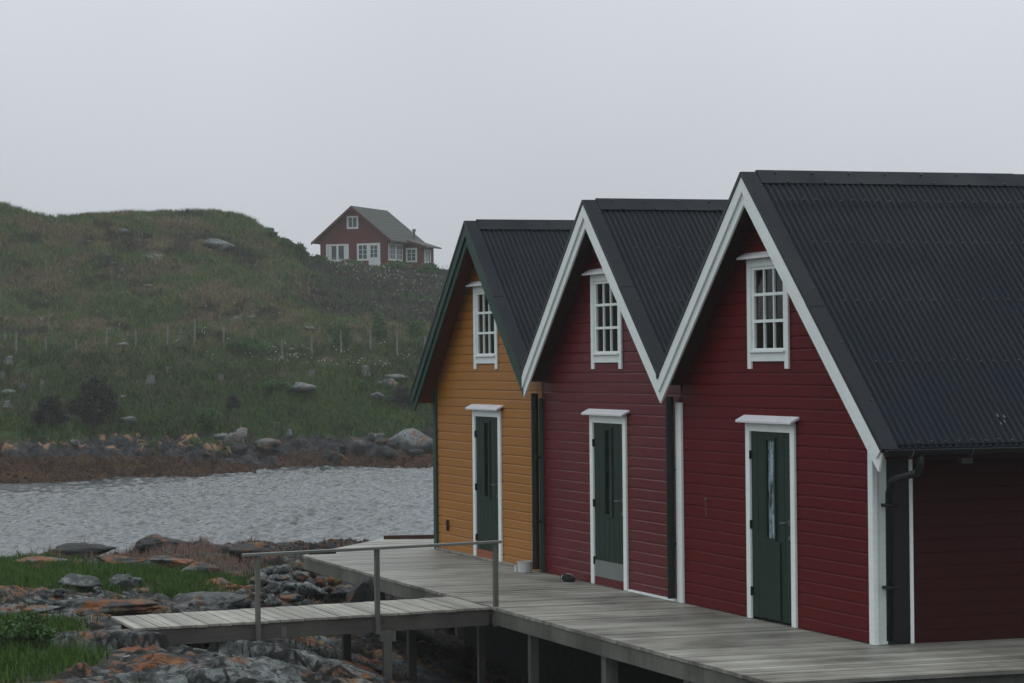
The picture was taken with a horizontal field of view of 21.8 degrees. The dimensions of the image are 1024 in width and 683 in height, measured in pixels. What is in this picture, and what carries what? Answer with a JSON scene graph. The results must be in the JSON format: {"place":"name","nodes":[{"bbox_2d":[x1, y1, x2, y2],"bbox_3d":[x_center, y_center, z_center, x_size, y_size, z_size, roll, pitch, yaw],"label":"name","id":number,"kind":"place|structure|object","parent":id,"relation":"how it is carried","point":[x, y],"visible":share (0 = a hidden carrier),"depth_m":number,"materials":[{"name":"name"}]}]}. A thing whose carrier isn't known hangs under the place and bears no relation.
{"place":"outdoors","nodes":[
{"label":"outdoors","id":0,"kind":"place"},
{"bbox_2d":[0,546,254,682],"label":"shore grass","id":1,"kind":"structure","parent":0,"point":[12,572],"depth_m":41.45,"materials":[{"name":"plant"}]},
{"bbox_2d":[0,464,433,557],"bbox_3d":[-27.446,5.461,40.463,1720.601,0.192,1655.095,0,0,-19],"label":"water","id":2,"kind":"structure","parent":0,"point":[307,504],"depth_m":89.91,"materials":[{"name":"grey liquid"}]},
{"bbox_2d":[0,201,439,482],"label":"hill","id":3,"kind":"structure","parent":0,"point":[102,445],"depth_m":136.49,"materials":[{"name":"plant"}]},
{"bbox_2d":[29,394,71,427],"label":"bush","id":4,"kind":"object","parent":3,"relation":"on","point":[50,411],"visible":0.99,"depth_m":124.73,"materials":[{"name":"grey plant"}]},
{"bbox_2d":[65,372,119,428],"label":"bush","id":5,"kind":"object","parent":3,"relation":"on","point":[96,402],"visible":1,"depth_m":129.42,"materials":[{"name":"green plant"}]},
{"bbox_2d":[120,416,136,422],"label":"rock","id":6,"kind":"object","parent":3,"relation":"on","point":[131,419],"visible":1,"depth_m":129.79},
{"bbox_2d":[146,375,155,384],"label":"tree stump","id":7,"kind":"object","parent":3,"relation":"on","point":[150,378],"visible":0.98,"depth_m":144.78,"materials":[{"name":"grey wood"}]},
{"bbox_2d":[197,405,219,426],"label":"bush","id":8,"kind":"object","parent":3,"relation":"on","point":[208,415],"visible":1,"depth_m":128.95,"materials":[{"name":"green plant"}]},
{"bbox_2d":[3,319,425,358],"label":"wire fence","id":9,"kind":"object","parent":3,"relation":"on","point":[136,338],"visible":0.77,"depth_m":156.88,"materials":[{"name":"metal"}]},
{"bbox_2d":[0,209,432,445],"bbox_3d":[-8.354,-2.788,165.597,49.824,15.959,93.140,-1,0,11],"label":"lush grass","id":10,"kind":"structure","parent":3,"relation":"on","point":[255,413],"depth_m":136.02,"materials":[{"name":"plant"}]},
{"bbox_2d":[0,449,432,483],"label":"seaweed","id":11,"kind":"object","parent":3,"relation":"on","point":[129,465],"visible":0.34,"depth_m":117.93,"materials":[{"name":"plant"}]},
{"bbox_2d":[201,238,235,251],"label":"rock","id":12,"kind":"object","parent":3,"relation":"on","point":[217,245],"visible":0.99,"depth_m":191.92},
{"bbox_2d":[212,433,227,439],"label":"rock","id":13,"kind":"object","parent":3,"relation":"on","point":[221,435],"visible":0.77,"depth_m":128.74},
{"bbox_2d":[0,210,447,433],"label":"heather","id":14,"kind":"object","parent":3,"relation":"on","point":[367,279],"visible":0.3,"depth_m":192.89,"materials":[{"name":"green plant"}]},
{"bbox_2d":[225,392,241,408],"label":"bush","id":15,"kind":"object","parent":3,"relation":"on","point":[232,400],"visible":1,"depth_m":135.06,"materials":[{"name":"grey plant"}]},
{"bbox_2d":[223,432,244,445],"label":"boulder","id":16,"kind":"object","parent":3,"relation":"on","point":[235,437],"visible":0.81,"depth_m":125.39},
{"bbox_2d":[228,442,248,455],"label":"boulder","id":17,"kind":"object","parent":3,"relation":"on","point":[240,449],"visible":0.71,"depth_m":124.44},
{"bbox_2d":[236,427,247,439],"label":"rock","id":18,"kind":"object","parent":3,"relation":"on","point":[242,430],"visible":0.6,"depth_m":129.43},
{"bbox_2d":[109,291,409,365],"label":"white flowers","id":19,"kind":"object","parent":3,"relation":"on","point":[292,348],"visible":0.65,"depth_m":155.60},
{"bbox_2d":[256,444,277,451],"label":"boulder","id":20,"kind":"object","parent":3,"relation":"on","point":[261,448],"visible":1,"depth_m":126.47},
{"bbox_2d":[253,438,281,447],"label":"boulder","id":21,"kind":"object","parent":3,"relation":"on","point":[271,442],"visible":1,"depth_m":126.67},
{"bbox_2d":[264,227,277,237],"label":"shrub","id":22,"kind":"object","parent":3,"relation":"on","point":[269,231],"visible":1,"depth_m":202.92,"materials":[{"name":"green plant"}]},
{"bbox_2d":[261,379,294,390],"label":"bush","id":23,"kind":"object","parent":3,"relation":"on","point":[276,383],"visible":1,"depth_m":137.00,"materials":[{"name":"green plant"}]},
{"bbox_2d":[277,237,295,248],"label":"shrub","id":24,"kind":"object","parent":3,"relation":"on","point":[287,243],"visible":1,"depth_m":202.40,"materials":[{"name":"green plant"}]},
{"bbox_2d":[293,241,312,257],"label":"shrub","id":25,"kind":"object","parent":3,"relation":"on","point":[300,249],"visible":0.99,"depth_m":204.63,"materials":[{"name":"green plant"}]},
{"bbox_2d":[291,382,315,392],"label":"rock","id":26,"kind":"object","parent":3,"relation":"on","point":[302,387],"visible":1,"depth_m":137.38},
{"bbox_2d":[312,254,327,262],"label":"shrub","id":27,"kind":"object","parent":3,"relation":"on","point":[321,259],"visible":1,"depth_m":206.66,"materials":[{"name":"green plant"}]},
{"bbox_2d":[320,450,338,459],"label":"boulder","id":28,"kind":"object","parent":3,"relation":"on","point":[329,454],"visible":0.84,"depth_m":127.61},
{"bbox_2d":[328,319,352,345],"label":"shrub","id":29,"kind":"object","parent":3,"relation":"on","point":[345,331],"visible":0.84,"depth_m":160.00,"materials":[{"name":"green plant"}]},
{"bbox_2d":[333,454,347,464],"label":"boulder","id":30,"kind":"object","parent":3,"relation":"on","point":[339,458],"visible":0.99,"depth_m":125.88,"materials":[{"name":"stone"}]},
{"bbox_2d":[339,445,351,451],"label":"boulder","id":31,"kind":"object","parent":3,"relation":"on","point":[344,448],"visible":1,"depth_m":128.33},
{"bbox_2d":[334,259,366,265],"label":"shrub","id":32,"kind":"object","parent":3,"relation":"on","point":[351,261],"visible":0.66,"depth_m":217.28,"materials":[{"name":"green plant"}]},
{"bbox_2d":[351,440,365,456],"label":"boulder","id":33,"kind":"object","parent":3,"relation":"on","point":[358,448],"visible":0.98,"depth_m":127.38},
{"bbox_2d":[361,365,370,375],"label":"tree stump","id":34,"kind":"object","parent":3,"relation":"on","point":[366,368],"visible":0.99,"depth_m":147.14,"materials":[{"name":"grey wood"}]},
{"bbox_2d":[367,433,384,441],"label":"boulder","id":35,"kind":"object","parent":3,"relation":"on","point":[371,437],"visible":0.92,"depth_m":129.04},
{"bbox_2d":[311,206,441,268],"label":"cabin","id":36,"kind":"object","parent":3,"relation":"on","point":[368,236],"visible":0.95,"depth_m":222.43,"materials":[{"name":"red paint"}]},
{"bbox_2d":[326,244,348,260],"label":"window","id":37,"kind":"structure","parent":36,"relation":"in","point":[334,251],"depth_m":222.49,"materials":[{"name":"white paint"}]},
{"bbox_2d":[347,216,357,228],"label":"window","id":38,"kind":"structure","parent":36,"relation":"in","point":[352,221],"depth_m":222.08,"materials":[{"name":"white paint"}]},
{"bbox_2d":[357,243,368,260],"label":"window","id":39,"kind":"structure","parent":36,"relation":"in","point":[362,249],"depth_m":221.75,"materials":[{"name":"white paint"}]},
{"bbox_2d":[368,243,379,265],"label":"door","id":40,"kind":"structure","parent":36,"relation":"in","point":[374,248],"depth_m":221.38,"materials":[{"name":"white paint"}]},
{"bbox_2d":[388,243,395,260],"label":"window","id":41,"kind":"structure","parent":36,"relation":"in","point":[391,246],"depth_m":222.00,"materials":[{"name":"white paint"}]},
{"bbox_2d":[396,244,402,260],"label":"window","id":42,"kind":"structure","parent":36,"relation":"in","point":[399,247],"depth_m":223.60,"materials":[{"name":"white paint"}]},
{"bbox_2d":[406,248,416,261],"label":"window","id":43,"kind":"structure","parent":36,"relation":"in","point":[411,253],"depth_m":224.26,"materials":[{"name":"white paint"}]},
{"bbox_2d":[424,249,430,262],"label":"window","id":44,"kind":"structure","parent":36,"relation":"in","point":[427,253],"depth_m":224.97,"materials":[{"name":"white paint"}]},
{"bbox_2d":[369,392,384,400],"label":"rock","id":45,"kind":"object","parent":3,"relation":"on","point":[377,395],"visible":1,"depth_m":139.73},
{"bbox_2d":[369,308,388,341],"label":"shrub","id":46,"kind":"object","parent":3,"relation":"on","point":[379,329],"visible":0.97,"depth_m":166.49,"materials":[{"name":"green plant"}]},
{"bbox_2d":[374,437,387,444],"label":"boulder","id":47,"kind":"object","parent":3,"relation":"on","point":[381,440],"visible":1,"depth_m":128.04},
{"bbox_2d":[376,446,393,457],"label":"boulder","id":48,"kind":"object","parent":3,"relation":"on","point":[385,451],"visible":1,"depth_m":125.56,"materials":[{"name":"stone"}]},
{"bbox_2d":[326,256,446,320],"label":"hilltop flowers","id":49,"kind":"object","parent":3,"relation":"on","point":[388,276],"visible":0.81,"depth_m":206.34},
{"bbox_2d":[377,378,397,387],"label":"rock","id":50,"kind":"object","parent":3,"relation":"on","point":[390,381],"visible":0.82,"depth_m":143.08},
{"bbox_2d":[385,439,399,449],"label":"boulder","id":51,"kind":"object","parent":3,"relation":"on","point":[393,443],"visible":0.78,"depth_m":128.63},
{"bbox_2d":[375,260,412,269],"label":"shrub","id":52,"kind":"object","parent":3,"relation":"on","point":[393,264],"visible":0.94,"depth_m":213.13,"materials":[{"name":"green plant"}]},
{"bbox_2d":[385,374,408,380],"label":"rock","id":53,"kind":"object","parent":3,"relation":"on","point":[395,376],"visible":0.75,"depth_m":147.08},
{"bbox_2d":[381,385,419,406],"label":"bush","id":54,"kind":"object","parent":3,"relation":"on","point":[400,394],"visible":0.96,"depth_m":139.69,"materials":[{"name":"grey plant"}]},
{"bbox_2d":[388,428,432,454],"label":"boulder","id":55,"kind":"object","parent":3,"relation":"on","point":[410,438],"visible":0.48,"depth_m":129.29,"materials":[{"name":"stone"}]},
{"bbox_2d":[406,317,423,340],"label":"shrub","id":56,"kind":"object","parent":3,"relation":"on","point":[414,329],"visible":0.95,"depth_m":161.29,"materials":[{"name":"green plant"}]},
{"bbox_2d":[407,449,423,456],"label":"boulder","id":57,"kind":"object","parent":3,"relation":"on","point":[414,452],"visible":0.99,"depth_m":127.37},
{"bbox_2d":[417,262,440,272],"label":"shrub","id":58,"kind":"object","parent":3,"relation":"on","point":[430,267],"visible":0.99,"depth_m":214.59,"materials":[{"name":"green plant"}]},
{"bbox_2d":[217,334,278,354],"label":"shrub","id":59,"kind":"object","parent":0,"point":[246,343],"visible":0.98,"depth_m":156.50,"materials":[{"name":"green plant"}]},
{"bbox_2d":[0,538,527,682],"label":"rocky shore","id":60,"kind":"structure","parent":0,"point":[149,656],"depth_m":30.89,"materials":[{"name":"stone"}]},
{"bbox_2d":[0,625,21,648],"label":"bush","id":61,"kind":"object","parent":60,"relation":"on","point":[3,635],"visible":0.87,"depth_m":30.37,"materials":[{"name":"green plant"}]},
{"bbox_2d":[0,610,58,644],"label":"bush","id":62,"kind":"object","parent":60,"relation":"on","point":[29,624],"visible":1,"depth_m":30.31,"materials":[{"name":"green plant"}]},
{"bbox_2d":[22,605,63,613],"bbox_3d":[-6.334,3.614,35.681,0.604,0.136,0.734,-1,0,13],"label":"rock ledge","id":63,"kind":"object","parent":60,"relation":"on","point":[49,608],"visible":0.66,"depth_m":35.52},
{"bbox_2d":[16,556,70,563],"bbox_3d":[-8.746,4.032,48.490,1.094,0.199,0.927,-1,-1,37],"label":"rock slab","id":64,"kind":"object","parent":60,"relation":"on","point":[36,558],"visible":0.3,"depth_m":48.33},
{"bbox_2d":[51,588,64,595],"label":"boulder","id":65,"kind":"object","parent":60,"relation":"on","point":[58,592],"visible":1,"depth_m":37.11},
{"bbox_2d":[57,573,102,591],"bbox_3d":[-6.576,3.668,40.324,0.616,0.291,0.724,0,0,-31],"label":"boulder","id":66,"kind":"object","parent":60,"relation":"on","point":[85,583],"visible":0.81,"depth_m":40.19,"materials":[{"name":"stone"}]},
{"bbox_2d":[53,543,115,556],"bbox_3d":[-8.260,4.001,51.060,0.928,0.240,1.159,-1,0,32],"label":"tidal rock","id":67,"kind":"object","parent":60,"relation":"on","point":[72,549],"visible":0.91,"depth_m":50.84,"materials":[{"name":"stone"}]},
{"bbox_2d":[91,586,101,592],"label":"boulder","id":68,"kind":"object","parent":60,"relation":"on","point":[96,589],"visible":1,"depth_m":38.02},
{"bbox_2d":[54,598,160,615],"bbox_3d":[-5.592,3.605,35.992,1.495,0.261,1.338,0,0,-28],"label":"rock ledge","id":69,"kind":"object","parent":60,"relation":"on","point":[88,606],"visible":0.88,"depth_m":35.60,"materials":[{"name":"stone"}]},
{"bbox_2d":[96,555,144,564],"bbox_3d":[-7.080,3.917,47.705,0.775,0.186,1.104,0,0,-26],"label":"rock slab","id":70,"kind":"object","parent":60,"relation":"on","point":[111,558],"visible":0.88,"depth_m":47.40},
{"bbox_2d":[109,574,142,590],"bbox_3d":[-6.058,3.790,41.569,0.529,0.317,0.493,0,-1,-41],"label":"boulder","id":71,"kind":"object","parent":60,"relation":"on","point":[123,579],"visible":0.8,"depth_m":41.38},
{"bbox_2d":[135,534,191,551],"bbox_3d":[-7.543,4.353,57.307,1.344,0.389,1.574,0,0,-23],"label":"tidal rock","id":72,"kind":"object","parent":60,"relation":"on","point":[149,541],"visible":0.74,"depth_m":56.74,"materials":[{"name":"stone"}]},
{"bbox_2d":[148,555,194,568],"bbox_3d":[-6.229,4.000,48.133,0.832,0.258,0.580,-1,0,12],"label":"rock slab","id":73,"kind":"object","parent":60,"relation":"on","point":[166,560],"visible":0.79,"depth_m":47.96,"materials":[{"name":"stone"}]},
{"bbox_2d":[26,533,345,597],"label":"seed heads","id":74,"kind":"object","parent":60,"relation":"on","point":[202,548],"visible":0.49,"depth_m":51.68,"materials":[{"name":"plant"}]},
{"bbox_2d":[0,545,397,682],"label":"sparse grass","id":75,"kind":"structure","parent":60,"relation":"on","point":[130,588],"depth_m":37.61,"materials":[{"name":"plant"}]},
{"bbox_2d":[181,563,220,574],"bbox_3d":[-5.485,4.032,46.757,0.707,0.268,0.585,-1,0,-3],"label":"rock slab","id":76,"kind":"object","parent":60,"relation":"on","point":[201,567],"visible":0.69,"depth_m":46.56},
{"bbox_2d":[172,591,244,611],"bbox_3d":[-4.381,3.799,38.136,1.114,0.374,1.460,-1,0,-8],"label":"rock ledge","id":77,"kind":"object","parent":60,"relation":"on","point":[217,601],"visible":0.73,"depth_m":37.84,"materials":[{"name":"stone"}]},
{"bbox_2d":[206,577,245,589],"bbox_3d":[-4.977,4.093,44.417,1.019,0.253,0.791,-1,-1,33],"label":"rock ledge","id":78,"kind":"object","parent":60,"relation":"on","point":[223,583],"visible":0.33,"depth_m":44.24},
{"bbox_2d":[235,594,251,606],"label":"boulder","id":79,"kind":"object","parent":60,"relation":"on","point":[247,601],"visible":0.68,"depth_m":38.47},
{"bbox_2d":[235,588,252,596],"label":"boulder","id":80,"kind":"object","parent":60,"relation":"on","point":[245,591],"visible":0.62,"depth_m":38.89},
{"bbox_2d":[228,542,271,558],"bbox_3d":[-5.121,4.081,51.908,0.841,0.308,0.939,-1,0,-8],"label":"tidal rock","id":81,"kind":"object","parent":60,"relation":"on","point":[237,550],"visible":0.86,"depth_m":51.63,"materials":[{"name":"stone"}]},
{"bbox_2d":[249,576,269,585],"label":"boulder","id":82,"kind":"object","parent":60,"relation":"on","point":[264,580],"visible":0.75,"depth_m":45.79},
{"bbox_2d":[261,582,280,595],"bbox_3d":[-4.032,4.156,44.567,0.333,0.248,0.338,0,0,-23],"label":"boulder","id":83,"kind":"object","parent":60,"relation":"on","point":[274,587],"visible":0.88,"depth_m":44.48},
{"bbox_2d":[263,596,281,607],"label":"boulder","id":84,"kind":"object","parent":60,"relation":"on","point":[273,601],"visible":0.94,"depth_m":38.79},
{"bbox_2d":[269,574,280,581],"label":"boulder","id":85,"kind":"object","parent":60,"relation":"on","point":[275,577],"visible":0.85,"depth_m":47.01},
{"bbox_2d":[273,564,293,574],"bbox_3d":[-4.208,4.156,48.298,0.421,0.206,0.365,0,0,-28],"label":"boulder","id":86,"kind":"object","parent":60,"relation":"on","point":[283,569],"visible":0.9,"depth_m":48.16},
{"bbox_2d":[283,582,296,589],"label":"boulder","id":87,"kind":"object","parent":60,"relation":"on","point":[288,585],"visible":1,"depth_m":45.67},
{"bbox_2d":[279,594,302,602],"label":"boulder","id":88,"kind":"object","parent":60,"relation":"on","point":[294,598],"visible":0.99,"depth_m":39.21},
{"bbox_2d":[291,570,308,580],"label":"boulder","id":89,"kind":"object","parent":60,"relation":"on","point":[298,575],"visible":1,"depth_m":47.39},
{"bbox_2d":[293,562,308,571],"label":"boulder","id":90,"kind":"object","parent":60,"relation":"on","point":[298,566],"visible":0.59,"depth_m":48.37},
{"bbox_2d":[111,540,501,681],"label":"gangway","id":91,"kind":"object","parent":60,"relation":"on","point":[384,621],"visible":1,"depth_m":31.80,"materials":[{"name":"grey wood"}]},
{"bbox_2d":[298,581,317,595],"bbox_3d":[-3.505,4.232,45.553,0.347,0.244,0.472,0,0,-19],"label":"boulder","id":92,"kind":"object","parent":60,"relation":"on","point":[306,588],"visible":0.99,"depth_m":45.39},
{"bbox_2d":[301,599,315,605],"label":"boulder","id":93,"kind":"object","parent":60,"relation":"on","point":[309,602],"visible":0.68,"depth_m":39.42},
{"bbox_2d":[314,577,325,586],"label":"boulder","id":94,"kind":"object","parent":60,"relation":"on","point":[319,581],"visible":1,"depth_m":47.00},
{"bbox_2d":[313,587,327,596],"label":"boulder","id":95,"kind":"object","parent":60,"relation":"on","point":[321,593],"visible":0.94,"depth_m":45.67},
{"bbox_2d":[118,537,523,682],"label":"seaweed","id":96,"kind":"object","parent":60,"relation":"on","point":[395,645],"visible":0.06,"depth_m":40.42,"materials":[{"name":"plant"}]},
{"bbox_2d":[321,586,334,593],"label":"boulder","id":97,"kind":"object","parent":60,"relation":"on","point":[328,589],"visible":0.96,"depth_m":46.00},
{"bbox_2d":[327,577,342,585],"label":"boulder","id":98,"kind":"object","parent":60,"relation":"on","point":[331,581],"visible":0.73,"depth_m":46.95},
{"bbox_2d":[331,587,349,595],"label":"boulder","id":99,"kind":"object","parent":60,"relation":"on","point":[340,591],"visible":0.92,"depth_m":45.96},
{"bbox_2d":[346,577,373,602],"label":"slate block","id":100,"kind":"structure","parent":60,"relation":"on","point":[362,590],"depth_m":34.98,"materials":[{"name":"stone"}]},
{"bbox_2d":[302,538,1023,682],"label":"timber deck","id":101,"kind":"structure","parent":60,"relation":"on","point":[552,628],"depth_m":30.25,"materials":[{"name":"grey wood"}]},
{"bbox_2d":[384,534,433,538],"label":"kerb beam","id":102,"kind":"structure","parent":101,"relation":"on","point":[407,536],"depth_m":44.70,"materials":[{"name":"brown wood"}]},
{"bbox_2d":[409,219,573,572],"bbox_3d":[3.107,0.697,41.127,8.154,5.105,5.660,0,0,-19],"label":"boathouse","id":103,"kind":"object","parent":101,"relation":"on","point":[489,467],"visible":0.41,"depth_m":39.60,"materials":[{"name":"paint"}]},
{"bbox_2d":[466,281,497,368],"bbox_3d":[-0.426,-0.250,39.727,0.141,1.329,1.296,0,0,-19],"label":"window","id":104,"kind":"structure","parent":103,"relation":"in","point":[485,330],"depth_m":39.86,"materials":[{"name":"white paint"}]},
{"bbox_2d":[474,416,502,552],"bbox_3d":[-0.369,2.127,39.708,0.128,1.995,1.112,0,0,-19],"label":"door","id":105,"kind":"structure","parent":103,"relation":"in","point":[486,486],"depth_m":39.77,"materials":[{"name":"green paint"}]},
{"bbox_2d":[517,561,532,572],"bbox_3d":[0.182,3.170,37.347,0.218,0.160,0.218,0,0,-19],"label":"bucket","id":106,"kind":"object","parent":101,"relation":"on","point":[524,566],"visible":1,"depth_m":37.26,"materials":[{"name":"white plastic"}]},
{"bbox_2d":[560,573,574,581],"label":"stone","id":107,"kind":"object","parent":101,"relation":"on","point":[566,577],"visible":1,"depth_m":35.75,"materials":[{"name":"stone"}]},
{"bbox_2d":[520,198,727,601],"bbox_3d":[4.811,0.642,36.048,8.154,5.105,5.265,0,0,-19],"label":"boathouse","id":108,"kind":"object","parent":101,"relation":"on","point":[626,273],"visible":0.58,"depth_m":34.70,"materials":[{"name":"paint"}]},
{"bbox_2d":[582,268,622,368],"bbox_3d":[1.208,-0.303,34.857,0.141,1.329,1.296,0,0,-19],"label":"window","id":109,"kind":"structure","parent":108,"relation":"in","point":[605,313],"depth_m":34.98,"materials":[{"name":"white paint"}]},
{"bbox_2d":[592,423,623,581],"bbox_3d":[1.268,2.094,34.829,0.128,2.035,1.112,0,0,-19],"label":"door","id":110,"kind":"structure","parent":108,"relation":"in","point":[607,441],"depth_m":34.86,"materials":[{"name":"green paint"}]},
{"bbox_2d":[656,170,1023,644],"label":"boathouse","id":111,"kind":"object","parent":101,"relation":"on","point":[842,362],"visible":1,"depth_m":28.91,"materials":[{"name":"red paint"}]},
{"bbox_2d":[736,251,789,368],"bbox_3d":[2.857,-0.356,29.941,0.141,1.329,1.296,0,0,-19],"label":"window","id":112,"kind":"structure","parent":111,"relation":"in","point":[768,312],"depth_m":30.03,"materials":[{"name":"white paint"}]},
{"bbox_2d":[749,431,791,623],"bbox_3d":[2.918,2.081,29.913,0.128,2.115,1.112,0,0,-19],"label":"door","id":113,"kind":"structure","parent":111,"relation":"in","point":[769,453],"depth_m":29.92,"materials":[{"name":"green paint"}]},
{"bbox_2d":[0,0,1023,269],"label":"sky","id":114,"kind":"structure","parent":0,"point":[438,116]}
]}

